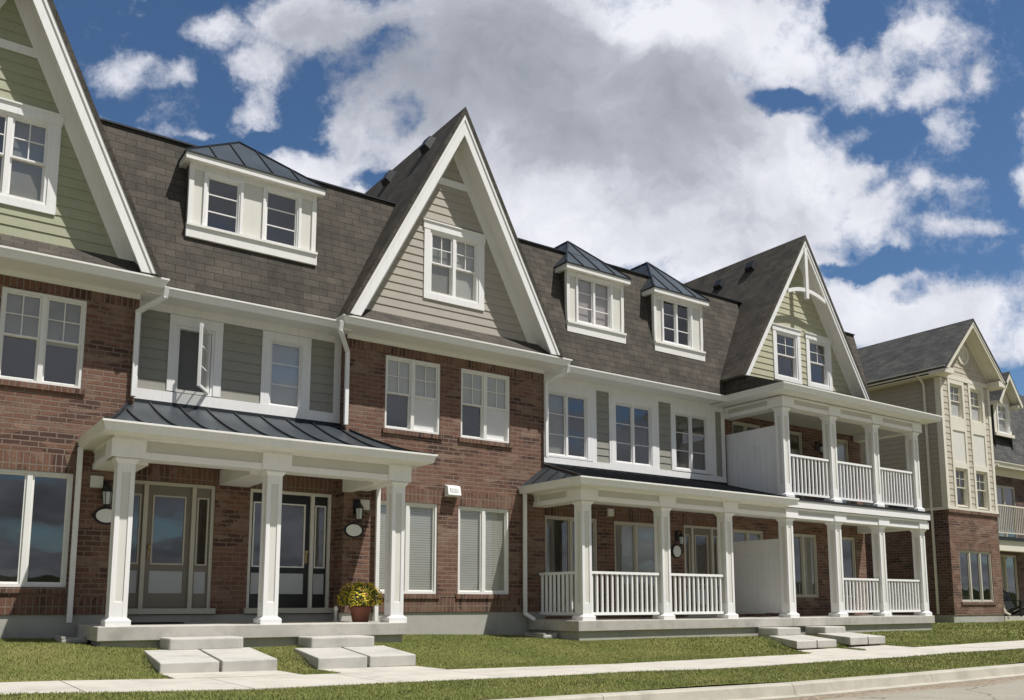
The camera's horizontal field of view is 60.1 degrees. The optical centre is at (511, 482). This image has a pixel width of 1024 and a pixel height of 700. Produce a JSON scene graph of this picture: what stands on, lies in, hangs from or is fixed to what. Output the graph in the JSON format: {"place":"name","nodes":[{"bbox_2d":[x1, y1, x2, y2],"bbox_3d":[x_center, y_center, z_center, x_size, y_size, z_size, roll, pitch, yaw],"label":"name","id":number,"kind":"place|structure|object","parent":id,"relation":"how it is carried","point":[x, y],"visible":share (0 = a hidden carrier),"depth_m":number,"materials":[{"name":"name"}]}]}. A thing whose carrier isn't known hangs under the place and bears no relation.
{"place":"outdoors","nodes":[
{"label":"outdoors","id":0,"kind":"place"},
{"bbox_2d":[131,622,183,623],"bbox_3d":[-5.465,2.155,13.550,0.750,0.020,0.450,5,-9,-35],"label":"door mat","id":1,"kind":"object","parent":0,"point":[157,622],"depth_m":13.42,"materials":[{"name":"rubber"}]},
{"bbox_2d":[0,640,1023,693],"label":"sidewalk","id":2,"kind":"structure","parent":0,"point":[247,683],"depth_m":10.71,"materials":[{"name":"grey concrete"}]},
{"bbox_2d":[0,620,1023,699],"bbox_3d":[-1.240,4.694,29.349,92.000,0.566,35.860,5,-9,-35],"label":"lawn","id":3,"kind":"structure","parent":0,"point":[509,658],"depth_m":11.55,"materials":[{"name":"green plant"}]},
{"bbox_2d":[55,635,87,643],"bbox_3d":[-6.261,2.232,12.566,0.340,0.100,0.620,5,-9,-35],"label":"splash pad","id":4,"kind":"object","parent":3,"relation":"on","point":[77,639],"visible":0.84,"depth_m":12.37,"materials":[{"name":"concrete"}]},
{"bbox_2d":[0,0,169,638],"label":"townhouse","id":5,"kind":"structure","parent":3,"relation":"on","point":[80,273],"depth_m":13.44,"materials":[{"name":"brick"}]},
{"bbox_2d":[0,97,65,215],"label":"window","id":6,"kind":"structure","parent":5,"relation":"in","point":[30,136],"depth_m":13.38,"materials":[{"name":"white glass"}]},
{"bbox_2d":[0,468,72,586],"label":"window","id":7,"kind":"structure","parent":5,"relation":"in","point":[35,506],"depth_m":13.35,"materials":[{"name":"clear glass"}]},
{"bbox_2d":[0,286,86,388],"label":"window","id":8,"kind":"structure","parent":5,"relation":"in","point":[42,336],"depth_m":13.53,"materials":[{"name":"white glass"}]},
{"bbox_2d":[91,507,111,524],"bbox_3d":[-6.195,0.513,13.516,0.450,0.270,0.034,5,-9,-35],"label":"wall plaque","id":9,"kind":"object","parent":5,"relation":"attached to","point":[101,515],"depth_m":13.48,"materials":[{"name":"white metal"}]},
{"bbox_2d":[101,480,112,507],"bbox_3d":[-6.164,0.182,13.464,0.180,0.442,0.228,5,-9,-35],"label":"wall lantern","id":10,"kind":"object","parent":5,"relation":"attached to","point":[107,493],"depth_m":13.39,"materials":[{"name":"black metal"}]},
{"bbox_2d":[160,636,242,650],"bbox_3d":[-4.317,2.295,12.303,1.000,0.280,0.540,5,-9,-35],"label":"concrete step","id":11,"kind":"object","parent":3,"relation":"on","point":[200,643],"visible":0.59,"depth_m":12.09,"materials":[{"name":"grey concrete"}]},
{"bbox_2d":[66,131,437,647],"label":"townhouse","id":12,"kind":"structure","parent":3,"relation":"on","point":[260,236],"depth_m":14.81,"materials":[{"name":"brick"}]},
{"bbox_2d":[142,485,191,607],"bbox_3d":[-5.697,1.067,14.527,0.690,1.985,0.478,5,-9,-35],"label":"door","id":13,"kind":"structure","parent":12,"relation":"in","point":[169,507],"depth_m":14.52,"materials":[{"name":"grey glass"}]},
{"bbox_2d":[166,314,223,396],"bbox_3d":[-5.362,-2.111,14.926,0.880,1.300,1.079,5,-9,-35],"label":"window","id":14,"kind":"structure","parent":12,"relation":"in","point":[195,345],"depth_m":14.87,"materials":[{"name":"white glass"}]},
{"bbox_2d":[260,330,311,409],"bbox_3d":[-4.192,-1.949,15.999,0.900,1.330,0.640,5,-9,-35],"label":"window","id":15,"kind":"structure","parent":12,"relation":"in","point":[286,359],"depth_m":15.85,"materials":[{"name":"white glass"}]},
{"bbox_2d":[278,494,309,607],"bbox_3d":[-4.013,1.226,15.693,0.727,1.985,0.478,5,-9,-35],"label":"door","id":16,"kind":"structure","parent":12,"relation":"in","point":[293,578],"depth_m":15.76,"materials":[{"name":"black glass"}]},
{"bbox_2d":[333,606,338,621],"bbox_3d":[-2.947,2.201,14.796,0.100,0.270,0.097,5,-9,-35],"label":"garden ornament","id":17,"kind":"object","parent":12,"relation":"on","point":[335,613],"visible":0.92,"depth_m":14.77,"materials":[{"name":"grey stone"}]},
{"bbox_2d":[336,581,382,621],"bbox_3d":[-2.534,2.010,14.941,0.676,0.688,0.814,-6,-10,36],"label":"flower pot","id":18,"kind":"object","parent":12,"relation":"on","point":[361,611],"visible":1,"depth_m":14.75,"materials":[{"name":"ceramic"}]},
{"bbox_2d":[298,635,373,647],"bbox_3d":[-2.669,2.475,13.441,1.020,0.270,0.540,5,-9,-35],"label":"concrete step","id":19,"kind":"object","parent":3,"relation":"on","point":[342,641],"visible":0.65,"depth_m":13.22,"materials":[{"name":"grey concrete"}]},
{"bbox_2d":[201,107,571,634],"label":"townhouse","id":20,"kind":"structure","parent":3,"relation":"on","point":[452,354],"depth_m":17.34,"materials":[{"name":"brick"}]},
{"bbox_2d":[342,523,364,537],"bbox_3d":[-2.834,0.860,15.838,0.450,0.270,0.034,5,-9,-35],"label":"wall plaque","id":21,"kind":"object","parent":20,"relation":"attached to","point":[353,530],"depth_m":15.82,"materials":[{"name":"white metal"}]},
{"bbox_2d":[353,498,363,522],"bbox_3d":[-2.746,0.504,15.830,0.180,0.442,0.228,5,-9,-35],"label":"wall lantern","id":22,"kind":"object","parent":20,"relation":"attached to","point":[358,507],"depth_m":15.76,"materials":[{"name":"black metal"}]},
{"bbox_2d":[379,500,436,593],"bbox_3d":[-2.115,1.249,16.694,1.270,1.700,0.580,5,-9,-35],"label":"window","id":23,"kind":"structure","parent":20,"relation":"in","point":[420,541],"depth_m":16.66,"materials":[{"name":"white glass"}]},
{"bbox_2d":[385,355,439,434],"bbox_3d":[-2.058,-1.624,17.127,1.190,1.410,0.580,5,-9,-35],"label":"window","id":24,"kind":"structure","parent":20,"relation":"in","point":[412,387],"depth_m":17.07,"materials":[{"name":"white glass"}]},
{"bbox_2d":[422,218,486,310],"bbox_3d":[-1.301,-4.261,17.786,1.470,1.595,0.662,5,-9,-35],"label":"window","id":25,"kind":"structure","parent":20,"relation":"in","point":[453,256],"depth_m":17.59,"materials":[{"name":"white glass"}]},
{"bbox_2d":[458,506,508,593],"bbox_3d":[-0.726,1.381,17.656,1.200,1.700,0.580,5,-9,-35],"label":"window","id":26,"kind":"structure","parent":20,"relation":"in","point":[483,533],"depth_m":17.48,"materials":[{"name":"white glass"}]},
{"bbox_2d":[461,368,509,442],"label":"window","id":27,"kind":"structure","parent":20,"relation":"in","point":[484,396],"depth_m":18.01,"materials":[{"name":"clear glass"}]},
{"bbox_2d":[163,645,909,678],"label":"walkway","id":28,"kind":"structure","parent":3,"relation":"on","point":[280,673],"depth_m":11.22,"materials":[{"name":"grey concrete"}]},
{"bbox_2d":[144,647,276,673],"bbox_3d":[-3.911,2.304,11.425,1.587,0.234,1.550,5,-9,-35],"label":"concrete landing","id":29,"kind":"object","parent":28,"relation":"on","point":[209,660],"visible":0.81,"depth_m":10.97,"materials":[{"name":"grey concrete"}]},
{"bbox_2d":[294,645,415,668],"bbox_3d":[-2.247,2.481,12.574,1.724,0.214,1.550,5,-9,-35],"label":"concrete landing","id":30,"kind":"object","parent":28,"relation":"on","point":[352,657],"visible":0.91,"depth_m":12.05,"materials":[{"name":"grey concrete"}]},
{"bbox_2d":[524,632,557,637],"bbox_3d":[0.559,2.971,17.151,0.340,0.100,0.620,5,-9,-35],"label":"splash pad","id":31,"kind":"object","parent":3,"relation":"on","point":[544,635],"visible":0.86,"depth_m":16.98,"materials":[{"name":"concrete"}]},
{"bbox_2d":[518,241,799,640],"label":"townhouse","id":32,"kind":"structure","parent":3,"relation":"on","point":[620,487],"depth_m":19.77,"materials":[{"name":"grey"}]},
{"bbox_2d":[544,380,592,461],"bbox_3d":[1.038,-1.292,19.597,1.420,1.660,0.640,5,-9,-35],"label":"window","id":33,"kind":"structure","parent":32,"relation":"in","point":[570,419],"depth_m":19.56,"materials":[{"name":"white glass"}]},
{"bbox_2d":[545,515,596,615],"bbox_3d":[1.119,1.840,19.325,1.450,2.120,0.580,5,-9,-35],"label":"window","id":34,"kind":"structure","parent":32,"relation":"in","point":[559,530],"depth_m":19.57,"materials":[{"name":"grey glass"}]},
{"bbox_2d":[611,392,656,468],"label":"window","id":35,"kind":"structure","parent":32,"relation":"in","point":[633,419],"depth_m":20.84,"materials":[{"name":"clear glass"}]},
{"bbox_2d":[614,521,654,611],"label":"window","id":36,"kind":"structure","parent":32,"relation":"in","point":[634,542],"depth_m":20.23,"materials":[{"name":"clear glass"}]},
{"bbox_2d":[671,544,682,557],"bbox_3d":[3.893,1.632,20.906,0.400,0.330,0.034,5,-9,-35],"label":"wall plaque","id":37,"kind":"object","parent":32,"relation":"attached to","point":[676,551],"depth_m":20.88,"materials":[{"name":"white metal"}]},
{"bbox_2d":[675,530,683,546],"bbox_3d":[3.962,1.323,20.883,0.162,0.404,0.220,5,-9,-35],"label":"wall lantern","id":38,"kind":"object","parent":32,"relation":"attached to","point":[679,537],"depth_m":20.82,"materials":[{"name":"black metal"}]},
{"bbox_2d":[671,403,712,474],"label":"window","id":39,"kind":"structure","parent":32,"relation":"in","point":[691,427],"depth_m":21.63,"materials":[{"name":"clear glass"}]},
{"bbox_2d":[686,528,711,611],"bbox_3d":[4.511,2.173,21.561,0.621,2.065,0.478,5,-9,-35],"label":"door","id":40,"kind":"structure","parent":32,"relation":"in","point":[697,532],"depth_m":21.55,"materials":[{"name":"beige wood"}]},
{"bbox_2d":[598,235,942,634],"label":"townhouse","id":41,"kind":"structure","parent":3,"relation":"on","point":[792,378],"depth_m":22.69,"materials":[{"name":"wood"}]},
{"bbox_2d":[732,421,759,433],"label":"window","id":42,"kind":"structure","parent":41,"relation":"in","point":[737,427],"depth_m":23.14,"materials":[{"name":"clear glass"}]},
{"bbox_2d":[733,529,765,613],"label":"window","id":43,"kind":"structure","parent":41,"relation":"in","point":[739,535],"depth_m":22.79,"materials":[{"name":"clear glass"}]},
{"bbox_2d":[771,323,801,384],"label":"window","id":44,"kind":"structure","parent":41,"relation":"in","point":[786,340],"depth_m":22.94,"materials":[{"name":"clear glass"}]},
{"bbox_2d":[789,431,804,498],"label":"window","id":45,"kind":"structure","parent":41,"relation":"in","point":[795,437],"depth_m":24.21,"materials":[{"name":"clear glass"}]},
{"bbox_2d":[793,534,818,596],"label":"window","id":46,"kind":"structure","parent":41,"relation":"in","point":[805,549],"depth_m":23.89,"materials":[{"name":"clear glass"}]},
{"bbox_2d":[804,332,832,391],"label":"window","id":47,"kind":"structure","parent":41,"relation":"in","point":[818,348],"depth_m":23.67,"materials":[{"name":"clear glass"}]},
{"bbox_2d":[815,441,822,454],"bbox_3d":[8.488,-0.945,24.383,0.162,0.404,0.220,5,-9,-35],"label":"wall lantern","id":48,"kind":"object","parent":41,"relation":"attached to","point":[820,446],"depth_m":24.34,"materials":[{"name":"black metal"}]},
{"bbox_2d":[836,439,850,503],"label":"window","id":49,"kind":"structure","parent":41,"relation":"in","point":[842,445],"depth_m":25.23,"materials":[{"name":"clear glass"}]},
{"bbox_2d":[842,537,855,597],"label":"window","id":50,"kind":"structure","parent":41,"relation":"in","point":[848,543],"depth_m":25.09,"materials":[{"name":"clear glass"}]},
{"bbox_2d":[758,627,800,636],"bbox_3d":[5.840,3.304,19.327,0.780,0.260,0.540,5,-9,-35],"label":"concrete step","id":51,"kind":"object","parent":3,"relation":"on","point":[772,631],"visible":0.66,"depth_m":19.13,"materials":[{"name":"grey concrete"}]},
{"bbox_2d":[769,635,836,648],"bbox_3d":[5.984,3.279,18.239,1.019,0.184,2.554,0,-8,0],"label":"concrete landing","id":52,"kind":"object","parent":3,"relation":"on","point":[800,641],"visible":0.92,"depth_m":17.53,"materials":[{"name":"grey concrete"}]},
{"bbox_2d":[805,626,845,635],"bbox_3d":[7.173,3.430,20.249,0.770,0.260,0.540,5,-9,-35],"label":"concrete step","id":53,"kind":"object","parent":3,"relation":"on","point":[813,630],"visible":0.52,"depth_m":20.07,"materials":[{"name":"grey concrete"}]},
{"bbox_2d":[817,632,884,644],"bbox_3d":[7.349,3.389,19.207,1.018,0.180,2.533,0,-8,-1],"label":"concrete landing","id":54,"kind":"object","parent":3,"relation":"on","point":[848,638],"visible":0.88,"depth_m":18.45,"materials":[{"name":"grey concrete"}]},
{"bbox_2d":[857,318,1007,622],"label":"detached house","id":55,"kind":"structure","parent":3,"relation":"on","point":[952,375],"depth_m":29.26,"materials":[{"name":"beige wood"}]},
{"bbox_2d":[950,384,961,417],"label":"window","id":56,"kind":"structure","parent":55,"relation":"in","point":[955,394],"depth_m":29.30,"materials":[{"name":"clear glass"}]},
{"bbox_2d":[955,468,968,507],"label":"window","id":57,"kind":"structure","parent":55,"relation":"in","point":[961,479],"depth_m":29.04,"materials":[{"name":"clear glass"}]},
{"bbox_2d":[970,389,981,422],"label":"window","id":58,"kind":"structure","parent":55,"relation":"in","point":[975,395],"depth_m":30.02,"materials":[{"name":"clear glass"}]},
{"bbox_2d":[959,550,993,601],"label":"window","id":59,"kind":"structure","parent":55,"relation":"in","point":[975,566],"depth_m":29.34,"materials":[{"name":"clear glass"}]},
{"bbox_2d":[976,471,987,509],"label":"window","id":60,"kind":"structure","parent":55,"relation":"in","point":[980,476],"depth_m":29.75,"materials":[{"name":"clear glass"}]},
{"bbox_2d":[989,372,1023,620],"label":"detached house","id":61,"kind":"structure","parent":3,"relation":"on","point":[1007,411],"depth_m":35.21,"materials":[{"name":"brick"}]},
{"bbox_2d":[996,485,1017,537],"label":"window","id":62,"kind":"structure","parent":61,"relation":"in","point":[1005,494],"depth_m":35.52,"materials":[{"name":"clear glass"}]},
{"bbox_2d":[1000,555,1018,611],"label":"window","id":63,"kind":"structure","parent":61,"relation":"in","point":[1009,577],"depth_m":35.07,"materials":[{"name":"clear glass"}]},
{"bbox_2d":[53,0,1023,395],"label":"sky","id":64,"kind":"structure","parent":0,"point":[691,140],"materials":[{"name":"blue"}]},
{"bbox_2d":[779,676,1023,699],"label":"road","id":65,"kind":"structure","parent":0,"point":[1005,689],"depth_m":11.11,"materials":[{"name":"grey asphalt"}]},
{"bbox_2d":[493,663,1023,699],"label":"kerb","id":66,"kind":"structure","parent":65,"relation":"on","point":[799,689],"depth_m":10.82,"materials":[{"name":"concrete"}]},
{"bbox_2d":[1003,589,1023,616],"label":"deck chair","id":67,"kind":"object","parent":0,"point":[1010,605],"visible":0.85,"depth_m":32.94,"materials":[{"name":"black"}]}
]}

